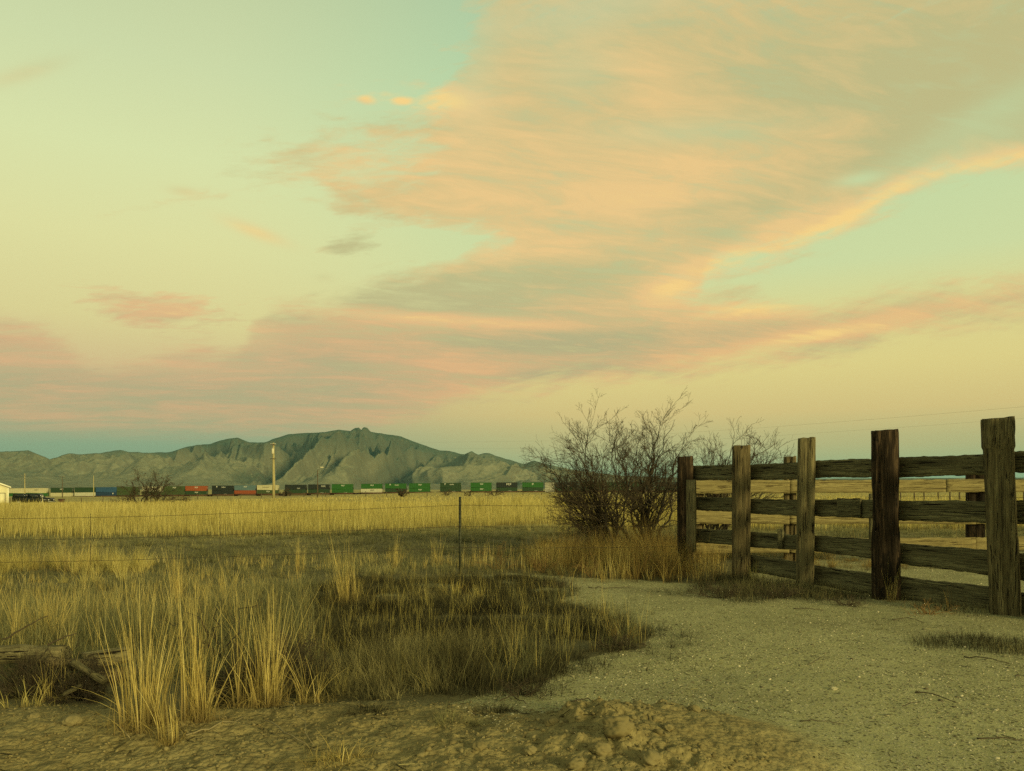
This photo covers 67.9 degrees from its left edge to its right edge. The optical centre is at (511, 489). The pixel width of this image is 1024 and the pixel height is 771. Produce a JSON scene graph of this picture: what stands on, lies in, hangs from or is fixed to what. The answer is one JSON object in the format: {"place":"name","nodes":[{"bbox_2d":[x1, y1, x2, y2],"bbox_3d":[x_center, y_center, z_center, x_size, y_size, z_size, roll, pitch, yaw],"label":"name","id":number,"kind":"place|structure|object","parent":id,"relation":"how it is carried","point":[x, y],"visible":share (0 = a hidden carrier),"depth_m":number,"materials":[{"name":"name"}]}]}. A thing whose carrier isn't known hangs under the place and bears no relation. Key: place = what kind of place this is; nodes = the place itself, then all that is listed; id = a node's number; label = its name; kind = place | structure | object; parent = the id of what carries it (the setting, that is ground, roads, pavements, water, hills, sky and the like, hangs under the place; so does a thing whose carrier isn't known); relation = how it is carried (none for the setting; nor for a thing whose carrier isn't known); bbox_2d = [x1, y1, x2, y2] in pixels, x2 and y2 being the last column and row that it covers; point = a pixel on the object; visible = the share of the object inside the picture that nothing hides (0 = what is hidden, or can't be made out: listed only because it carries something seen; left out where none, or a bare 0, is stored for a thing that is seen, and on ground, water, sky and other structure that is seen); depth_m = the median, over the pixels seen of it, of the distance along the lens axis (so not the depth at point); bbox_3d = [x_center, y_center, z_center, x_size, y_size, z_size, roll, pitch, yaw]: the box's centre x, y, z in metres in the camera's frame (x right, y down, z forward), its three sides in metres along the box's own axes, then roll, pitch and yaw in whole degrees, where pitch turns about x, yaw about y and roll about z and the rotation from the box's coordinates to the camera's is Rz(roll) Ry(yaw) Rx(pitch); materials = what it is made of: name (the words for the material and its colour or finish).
{"place":"outdoors","nodes":[
{"label":"outdoors","id":0,"kind":"place"},
{"bbox_2d":[189,566,724,704],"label":"matted dark grass","id":1,"kind":"structure","parent":0,"point":[457,652],"depth_m":5.53,"materials":[{"name":"plant"}]},
{"bbox_2d":[0,489,1023,770],"bbox_3d":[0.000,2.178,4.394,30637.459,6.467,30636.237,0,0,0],"label":"ground","id":2,"kind":"structure","parent":0,"point":[738,735],"depth_m":3.98,"materials":[{"name":"beige soil"}]},
{"bbox_2d":[0,483,10,502],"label":"shed","id":3,"kind":"structure","parent":2,"relation":"on","point":[4,491],"depth_m":127.61,"materials":[{"name":"beige"}]},
{"bbox_2d":[0,590,45,643],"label":"grass tuft","id":4,"kind":"object","parent":2,"relation":"on","point":[11,612],"visible":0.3,"depth_m":5.68,"materials":[{"name":"plant"}]},
{"bbox_2d":[0,676,60,708],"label":"dead grass cover","id":5,"kind":"object","parent":2,"relation":"on","point":[27,705],"visible":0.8,"depth_m":3.68,"materials":[{"name":"beige plant"}]},
{"bbox_2d":[12,494,55,502],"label":"pickup truck","id":6,"kind":"object","parent":2,"relation":"on","point":[21,497],"visible":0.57,"depth_m":127.03,"materials":[{"name":"black paint"}]},
{"bbox_2d":[0,638,81,699],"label":"dead brush","id":7,"kind":"object","parent":2,"relation":"on","point":[22,668],"visible":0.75,"depth_m":4.05,"materials":[{"name":"brown plant"}]},
{"bbox_2d":[0,644,71,663],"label":"log","id":8,"kind":"object","parent":7,"relation":"on","point":[61,651],"visible":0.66,"depth_m":4.24,"materials":[{"name":"brown wood"}]},
{"bbox_2d":[45,656,96,670],"bbox_3d":[-2.442,0.967,4.210,0.247,0.076,0.074,5,0,-5],"label":"log","id":9,"kind":"object","parent":7,"relation":"on","point":[69,660],"visible":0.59,"depth_m":4.18,"materials":[{"name":"brown wood"}]},
{"bbox_2d":[6,585,93,641],"bbox_3d":[-3.477,0.956,5.864,0.996,0.490,0.756,0,0,-10],"label":"grass tuft","id":10,"kind":"object","parent":2,"relation":"on","point":[45,620],"visible":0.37,"depth_m":5.86,"materials":[{"name":"plant"}]},
{"bbox_2d":[23,651,89,702],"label":"grass tuft","id":11,"kind":"object","parent":2,"relation":"on","point":[47,692],"visible":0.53,"depth_m":3.98,"materials":[{"name":"plant"}]},
{"bbox_2d":[0,635,116,702],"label":"dead grass cover","id":12,"kind":"object","parent":2,"relation":"on","point":[16,693],"visible":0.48,"depth_m":4.02,"materials":[{"name":"brown plant"}]},
{"bbox_2d":[31,524,104,573],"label":"grass tuft","id":13,"kind":"object","parent":2,"relation":"on","point":[68,567],"visible":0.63,"depth_m":11.51,"materials":[{"name":"plant"}]},
{"bbox_2d":[60,714,82,725],"bbox_3d":[-1.835,0.968,3.171,0.094,0.053,0.071,0,0,0],"label":"dirt clod","id":14,"kind":"object","parent":2,"relation":"on","point":[68,720],"visible":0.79,"depth_m":3.15,"materials":[{"name":"brown soil"}]},
{"bbox_2d":[41,652,115,704],"bbox_3d":[-2.271,1.024,4.019,0.364,0.302,0.399,0,0,0],"label":"dead brush","id":15,"kind":"object","parent":2,"relation":"on","point":[86,694],"visible":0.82,"depth_m":3.97,"materials":[{"name":"brown plant"}]},
{"bbox_2d":[70,660,106,684],"bbox_3d":[-2.229,0.960,4.000,0.250,0.048,0.043,20,8,24],"label":"log","id":16,"kind":"object","parent":15,"relation":"on","point":[98,677],"visible":0.96,"depth_m":3.98,"materials":[{"name":"brown wood"}]},
{"bbox_2d":[0,536,161,584],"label":"golden grass patch","id":17,"kind":"object","parent":2,"relation":"on","point":[117,562],"visible":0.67,"depth_m":11.61,"materials":[{"name":"yellow plant"}]},
{"bbox_2d":[29,648,132,704],"bbox_3d":[-2.246,0.998,4.079,0.649,0.265,0.444,0,0,-30],"label":"dead grass cover","id":18,"kind":"object","parent":2,"relation":"on","point":[88,682],"visible":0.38,"depth_m":4.03,"materials":[{"name":"beige plant"}]},
{"bbox_2d":[91,666,138,682],"bbox_3d":[-2.295,1.074,4.401,0.085,0.086,0.244,0,-7,34],"label":"timber","id":19,"kind":"object","parent":2,"relation":"on","point":[120,671],"visible":0.38,"depth_m":4.39,"materials":[{"name":"brown wood"}]},
{"bbox_2d":[80,647,129,667],"bbox_3d":[-2.352,0.974,4.402,0.094,0.099,0.252,0,-2,37],"label":"timber","id":20,"kind":"object","parent":19,"relation":"on","point":[116,651],"visible":0.59,"depth_m":4.39,"materials":[{"name":"brown wood"}]},
{"bbox_2d":[3,576,295,766],"bbox_3d":[-1.478,0.686,3.056,1.224,0.683,0.855,0,0,-20],"label":"grass tuft","id":21,"kind":"object","parent":2,"relation":"on","point":[142,715],"visible":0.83,"depth_m":3.07,"materials":[{"name":"plant"}]},
{"bbox_2d":[108,466,191,503],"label":"mesquite tree","id":22,"kind":"object","parent":2,"relation":"on","point":[146,490],"visible":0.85,"depth_m":65.78,"materials":[{"name":"brown plant"}]},
{"bbox_2d":[111,679,221,758],"bbox_3d":[-1.333,0.864,2.909,0.512,0.284,0.295,0,0,-11],"label":"grass tuft","id":23,"kind":"object","parent":2,"relation":"on","point":[173,737],"visible":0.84,"depth_m":2.93,"materials":[{"name":"plant"}]},
{"bbox_2d":[161,542,199,596],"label":"grass tuft","id":24,"kind":"object","parent":2,"relation":"on","point":[177,585],"visible":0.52,"depth_m":8.25,"materials":[{"name":"plant"}]},
{"bbox_2d":[72,561,313,763],"bbox_3d":[-1.297,0.665,3.100,1.068,0.736,0.965,0,0,-16],"label":"grass tuft","id":25,"kind":"object","parent":2,"relation":"on","point":[197,703],"visible":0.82,"depth_m":3.19,"materials":[{"name":"plant"}]},
{"bbox_2d":[163,597,261,663],"bbox_3d":[-1.755,0.867,4.635,0.582,0.494,0.476,0,0,0],"label":"dead branch","id":26,"kind":"object","parent":2,"relation":"on","point":[208,635],"visible":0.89,"depth_m":4.62,"materials":[{"name":"brown wood"}]},
{"bbox_2d":[166,638,309,709],"bbox_3d":[-1.402,0.937,3.942,0.880,0.401,0.854,0,0,8],"label":"dead grass cover","id":27,"kind":"object","parent":2,"relation":"on","point":[219,701],"visible":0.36,"depth_m":3.84,"materials":[{"name":"beige plant"}]},
{"bbox_2d":[200,635,294,703],"bbox_3d":[-1.391,0.954,3.919,0.535,0.454,0.447,0,0,0],"label":"dead brush","id":28,"kind":"object","parent":2,"relation":"on","point":[241,673],"visible":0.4,"depth_m":3.90,"materials":[{"name":"brown plant"}]},
{"bbox_2d":[270,443,275,497],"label":"utility pole","id":29,"kind":"object","parent":2,"relation":"on","point":[273,458],"visible":0.92,"depth_m":134.85,"materials":[{"name":"brown wood"}]},
{"bbox_2d":[216,625,357,702],"bbox_3d":[-1.203,0.933,4.071,0.982,0.414,0.829,0,0,-21],"label":"dead grass cover","id":30,"kind":"object","parent":2,"relation":"on","point":[313,675],"visible":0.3,"depth_m":4.07,"materials":[{"name":"brown plant"}]},
{"bbox_2d":[235,620,340,692],"bbox_3d":[-1.256,0.968,4.226,0.569,0.461,0.496,0,0,0],"label":"dead brush","id":31,"kind":"object","parent":2,"relation":"on","point":[294,655],"visible":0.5,"depth_m":4.20,"materials":[{"name":"brown plant"}]},
{"bbox_2d":[187,574,397,734],"bbox_3d":[-0.875,0.742,3.615,1.724,0.726,1.197,0,0,37],"label":"grass tuft","id":32,"kind":"object","parent":2,"relation":"on","point":[274,697],"visible":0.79,"depth_m":3.61,"materials":[{"name":"plant"}]},
{"bbox_2d":[283,535,308,571],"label":"grass tuft","id":33,"kind":"object","parent":2,"relation":"on","point":[297,564],"visible":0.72,"depth_m":10.79,"materials":[{"name":"plant"}]},
{"bbox_2d":[58,490,541,501],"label":"ranch fence","id":34,"kind":"object","parent":2,"relation":"on","point":[284,492],"visible":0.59,"depth_m":163.08,"materials":[{"name":"brown wood"}]},
{"bbox_2d":[256,637,365,704],"bbox_3d":[-0.879,0.935,3.628,0.654,0.364,1.029,0,0,-45],"label":"grass tuft","id":35,"kind":"object","parent":2,"relation":"on","point":[316,700],"visible":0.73,"depth_m":3.80,"materials":[{"name":"plant"}]},
{"bbox_2d":[2,497,681,573],"bbox_3d":[-3.422,0.718,9.703,11.445,1.250,0.298,0,0,-2],"label":"wire fence","id":36,"kind":"object","parent":2,"relation":"on","point":[459,526],"visible":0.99,"depth_m":9.71,"materials":[{"name":"brown metal"}]},
{"bbox_2d":[254,730,438,770],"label":"dead grass cover","id":37,"kind":"object","parent":2,"relation":"on","point":[321,758],"visible":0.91,"depth_m":2.73,"materials":[{"name":"plant"}]},
{"bbox_2d":[325,527,378,607],"bbox_3d":[-1.398,0.763,7.307,1.240,0.870,0.974,0,0,0],"label":"grass tuft","id":38,"kind":"object","parent":2,"relation":"on","point":[346,592],"visible":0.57,"depth_m":7.27,"materials":[{"name":"plant"}]},
{"bbox_2d":[321,690,407,723],"bbox_3d":[-0.648,0.968,3.375,0.435,0.135,0.414,0,0,-26],"label":"dead grass cover","id":39,"kind":"object","parent":2,"relation":"on","point":[378,709],"visible":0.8,"depth_m":3.36,"materials":[{"name":"brown plant"}]},
{"bbox_2d":[0,695,771,770],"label":"loose clods","id":40,"kind":"object","parent":2,"relation":"on","point":[655,718],"visible":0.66,"depth_m":2.96,"materials":[{"name":"brown soil"}]},
{"bbox_2d":[0,541,841,676],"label":"standing straws","id":41,"kind":"object","parent":2,"relation":"on","point":[174,596],"visible":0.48,"depth_m":6.97,"materials":[{"name":"beige plant"}]},
{"bbox_2d":[403,701,515,732],"bbox_3d":[-0.267,0.954,3.202,0.566,0.130,0.452,0,0,0],"label":"dead grass cover","id":42,"kind":"object","parent":2,"relation":"on","point":[451,720],"visible":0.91,"depth_m":3.18,"materials":[{"name":"brown plant"}]},
{"bbox_2d":[271,564,653,697],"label":"straws in dark grass","id":43,"kind":"object","parent":2,"relation":"on","point":[401,602],"visible":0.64,"depth_m":6.01,"materials":[{"name":"brown plant"}]},
{"bbox_2d":[472,741,486,750],"bbox_3d":[-0.123,0.952,2.817,0.056,0.036,0.049,0,0,-32],"label":"dirt clod","id":44,"kind":"object","parent":2,"relation":"on","point":[479,745],"visible":1,"depth_m":2.80,"materials":[{"name":"brown soil"}]},
{"bbox_2d":[444,697,541,715],"bbox_3d":[-0.073,1.000,3.447,0.481,0.127,0.346,0,0,-12],"label":"dead grass cover","id":45,"kind":"object","parent":2,"relation":"on","point":[496,710],"visible":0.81,"depth_m":3.45,"materials":[{"name":"brown plant"}]},
{"bbox_2d":[473,541,516,568],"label":"dead weed","id":46,"kind":"object","parent":2,"relation":"on","point":[498,557],"visible":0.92,"depth_m":10.35,"materials":[{"name":"brown plant"}]},
{"bbox_2d":[0,491,1023,540],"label":"field grass","id":47,"kind":"structure","parent":2,"relation":"on","point":[45,513],"depth_m":26.82,"materials":[{"name":"yellow plant"}]},
{"bbox_2d":[0,566,1023,770],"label":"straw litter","id":48,"kind":"object","parent":2,"relation":"on","point":[565,712],"visible":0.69,"depth_m":3.34,"materials":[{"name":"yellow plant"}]},
{"bbox_2d":[486,677,547,699],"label":"dead weed","id":49,"kind":"object","parent":2,"relation":"on","point":[518,692],"visible":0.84,"depth_m":4.05,"materials":[{"name":"brown plant"}]},
{"bbox_2d":[525,547,564,572],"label":"dead weed","id":50,"kind":"object","parent":2,"relation":"on","point":[537,569],"visible":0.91,"depth_m":9.99,"materials":[{"name":"brown plant"}]},
{"bbox_2d":[566,756,585,770],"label":"dirt clod","id":51,"kind":"object","parent":2,"relation":"on","point":[577,763],"visible":1,"depth_m":2.64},
{"bbox_2d":[572,550,617,577],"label":"dead weed","id":52,"kind":"object","parent":2,"relation":"on","point":[586,569],"visible":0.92,"depth_m":9.47,"materials":[{"name":"brown plant"}]},
{"bbox_2d":[587,741,611,754],"bbox_3d":[0.320,0.942,2.761,0.085,0.055,0.070,0,0,-17],"label":"dirt clod","id":53,"kind":"object","parent":2,"relation":"on","point":[600,748],"visible":0.98,"depth_m":2.74,"materials":[{"name":"brown soil"}]},
{"bbox_2d":[451,534,758,583],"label":"straw among weeds","id":54,"kind":"object","parent":2,"relation":"on","point":[610,567],"visible":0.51,"depth_m":9.87,"materials":[{"name":"beige plant"}]},
{"bbox_2d":[514,388,721,552],"bbox_3d":[1.905,-0.284,13.602,3.828,3.158,2.355,0,0,-25],"label":"mesquite tree","id":55,"kind":"object","parent":2,"relation":"on","point":[598,514],"visible":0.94,"depth_m":13.36,"materials":[{"name":"brown plant"}]},
{"bbox_2d":[602,715,634,738],"bbox_3d":[0.399,0.889,2.842,0.127,0.088,0.112,0,0,-9],"label":"dirt clod","id":56,"kind":"object","parent":2,"relation":"on","point":[618,726],"visible":1,"depth_m":2.81,"materials":[{"name":"brown soil"}]},
{"bbox_2d":[588,632,649,652],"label":"dead weed","id":57,"kind":"object","parent":2,"relation":"on","point":[618,644],"visible":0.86,"depth_m":5.17,"materials":[{"name":"brown plant"}]},
{"bbox_2d":[615,546,660,577],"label":"dead weed","id":58,"kind":"object","parent":2,"relation":"on","point":[640,565],"visible":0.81,"depth_m":9.48,"materials":[{"name":"brown plant"}]},
{"bbox_2d":[639,749,661,766],"bbox_3d":[0.484,0.943,2.670,0.087,0.060,0.078,0,0,-40],"label":"dirt clod","id":59,"kind":"object","parent":2,"relation":"on","point":[650,757],"visible":1,"depth_m":2.65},
{"bbox_2d":[660,538,712,576],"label":"dead weed","id":60,"kind":"object","parent":2,"relation":"on","point":[685,562],"visible":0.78,"depth_m":9.55,"materials":[{"name":"brown plant"}]},
{"bbox_2d":[388,563,1023,770],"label":"pebbles","id":61,"kind":"object","parent":2,"relation":"on","point":[860,687],"visible":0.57,"depth_m":4.62,"materials":[{"name":"beige gravel"}]},
{"bbox_2d":[685,577,757,598],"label":"dead weed","id":62,"kind":"object","parent":2,"relation":"on","point":[716,591],"visible":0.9,"depth_m":7.74,"materials":[{"name":"brown plant"}]},
{"bbox_2d":[461,508,985,582],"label":"rusty weeds","id":63,"kind":"object","parent":2,"relation":"on","point":[658,546],"visible":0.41,"depth_m":10.55,"materials":[{"name":"brown plant"}]},
{"bbox_2d":[694,417,797,529],"bbox_3d":[4.678,-0.120,14.821,2.868,2.551,2.428,0,0,0],"label":"mesquite tree","id":64,"kind":"object","parent":2,"relation":"on","point":[724,462],"visible":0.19,"depth_m":14.67,"materials":[{"name":"brown plant"}]},
{"bbox_2d":[751,581,807,599],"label":"dead weed","id":65,"kind":"object","parent":2,"relation":"on","point":[785,593],"visible":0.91,"depth_m":7.68,"materials":[{"name":"brown plant"}]},
{"bbox_2d":[682,569,1000,616],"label":"creeping grass by corral","id":66,"kind":"structure","parent":2,"relation":"on","point":[811,591],"depth_m":7.94,"materials":[{"name":"plant"}]},
{"bbox_2d":[824,591,868,607],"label":"dead weed","id":67,"kind":"object","parent":2,"relation":"on","point":[852,603],"visible":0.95,"depth_m":7.22,"materials":[{"name":"brown plant"}]},
{"bbox_2d":[677,416,1023,616],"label":"corral fence","id":68,"kind":"object","parent":2,"relation":"on","point":[998,463],"visible":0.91,"depth_m":7.63,"materials":[{"name":"brown wood"}]},
{"bbox_2d":[694,456,1023,561],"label":"corral fence","id":69,"kind":"object","parent":2,"relation":"on","point":[972,487],"visible":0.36,"depth_m":11.38,"materials":[{"name":"brown wood"}]},
{"bbox_2d":[901,598,958,614],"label":"dead weed","id":70,"kind":"object","parent":2,"relation":"on","point":[924,611],"visible":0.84,"depth_m":6.66,"materials":[{"name":"brown plant"}]},
{"bbox_2d":[904,626,1023,656],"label":"grass patch","id":71,"kind":"object","parent":2,"relation":"on","point":[999,646],"visible":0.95,"depth_m":5.31,"materials":[{"name":"plant"}]},
{"bbox_2d":[0,520,1023,693],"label":"short grass","id":72,"kind":"structure","parent":0,"point":[86,636],"depth_m":8.52,"materials":[{"name":"yellow plant"}]},
{"bbox_2d":[0,427,1023,489],"bbox_3d":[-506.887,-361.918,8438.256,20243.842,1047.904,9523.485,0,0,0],"label":"mountains","id":73,"kind":"structure","parent":0,"point":[357,457],"depth_m":8299.22,"materials":[{"name":"grey stone"}]},
{"bbox_2d":[0,0,1023,478],"label":"sky","id":74,"kind":"structure","parent":0,"point":[445,225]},
{"bbox_3d":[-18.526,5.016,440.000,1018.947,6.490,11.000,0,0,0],"label":"railway embankment","id":75,"kind":"structure","parent":0,"visible":0},
{"bbox_3d":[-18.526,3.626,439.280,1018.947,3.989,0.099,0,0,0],"label":"rail track","id":76,"kind":"structure","parent":75,"relation":"on","visible":0},
{"bbox_2d":[208,494,236,495],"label":"well car","id":77,"kind":"object","parent":76,"relation":"on","point":[222,494],"visible":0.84,"depth_m":438.54,"materials":[{"name":"metal"}]},
{"bbox_2d":[212,491,233,493],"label":"shipping container","id":78,"kind":"object","parent":77,"relation":"on","point":[222,492],"visible":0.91,"depth_m":438.84,"materials":[{"name":"black metal"}]},
{"bbox_2d":[212,486,233,490],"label":"shipping container","id":79,"kind":"object","parent":78,"relation":"on","point":[222,488],"visible":1,"depth_m":438.81,"materials":[{"name":"black metal"}]},
{"bbox_2d":[357,492,384,493],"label":"well car","id":80,"kind":"object","parent":76,"relation":"on","point":[371,493],"visible":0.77,"depth_m":438.54,"materials":[{"name":"metal"}]},
{"bbox_2d":[361,489,382,491],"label":"shipping container","id":81,"kind":"object","parent":80,"relation":"on","point":[372,490],"visible":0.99,"depth_m":438.83,"materials":[{"name":"white metal"}]},
{"bbox_2d":[361,484,382,488],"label":"shipping container","id":82,"kind":"object","parent":81,"relation":"on","point":[371,486],"visible":1,"depth_m":438.82,"materials":[{"name":"green metal"}]},
{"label":"well car","id":83,"kind":"object","parent":76,"relation":"on","visible":0},
{"bbox_2d":[27,493,48,495],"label":"shipping container","id":84,"kind":"object","parent":83,"relation":"on","point":[45,494],"visible":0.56,"depth_m":438.83,"materials":[{"name":"green metal"}]},
{"bbox_2d":[27,488,48,492],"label":"shipping container","id":85,"kind":"object","parent":84,"relation":"on","point":[37,490],"visible":1,"depth_m":438.83,"materials":[{"name":"white metal"}]},
{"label":"well car","id":86,"kind":"object","parent":76,"relation":"on","visible":0},
{"bbox_2d":[51,493,73,495],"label":"shipping container","id":87,"kind":"object","parent":86,"relation":"on","point":[60,494],"visible":0.56,"depth_m":438.83,"materials":[{"name":"white metal"}]},
{"bbox_2d":[51,488,73,492],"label":"shipping container","id":88,"kind":"object","parent":87,"relation":"on","point":[59,490],"visible":0.91,"depth_m":438.83,"materials":[{"name":"metal"}]},
{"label":"well car","id":89,"kind":"object","parent":76,"relation":"on","visible":0},
{"bbox_2d":[185,491,207,494],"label":"shipping container","id":90,"kind":"object","parent":89,"relation":"on","point":[195,492],"visible":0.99,"depth_m":438.83,"materials":[{"name":"metal"}]},
{"bbox_2d":[185,486,207,490],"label":"shipping container","id":91,"kind":"object","parent":90,"relation":"on","point":[196,488],"visible":1,"depth_m":438.83,"materials":[{"name":"orange metal"}]},
{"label":"well car","id":92,"kind":"object","parent":76,"relation":"on","visible":0},
{"bbox_2d":[234,490,256,493],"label":"shipping container","id":93,"kind":"object","parent":92,"relation":"on","point":[245,491],"visible":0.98,"depth_m":438.83,"materials":[{"name":"metal"}]},
{"bbox_2d":[234,485,256,489],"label":"shipping container","id":94,"kind":"object","parent":93,"relation":"on","point":[245,487],"visible":1,"depth_m":438.83,"materials":[{"name":"blue metal"}]},
{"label":"well car","id":95,"kind":"object","parent":76,"relation":"on","visible":0},
{"bbox_2d":[332,489,353,492],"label":"shipping container","id":96,"kind":"object","parent":95,"relation":"on","point":[342,490],"visible":0.68,"depth_m":438.83,"materials":[{"name":"green metal"}]},
{"bbox_2d":[332,484,353,488],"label":"shipping container","id":97,"kind":"object","parent":96,"relation":"on","point":[342,486],"visible":1,"depth_m":438.83,"materials":[{"name":"green metal"}]},
{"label":"well car","id":98,"kind":"object","parent":76,"relation":"on","visible":0},
{"bbox_2d":[409,488,430,491],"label":"shipping container","id":99,"kind":"object","parent":98,"relation":"on","point":[419,489],"visible":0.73,"depth_m":438.84,"materials":[{"name":"green metal"}]},
{"bbox_2d":[409,483,430,487],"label":"shipping container","id":100,"kind":"object","parent":99,"relation":"on","point":[419,485],"visible":1,"depth_m":438.84,"materials":[{"name":"green metal"}]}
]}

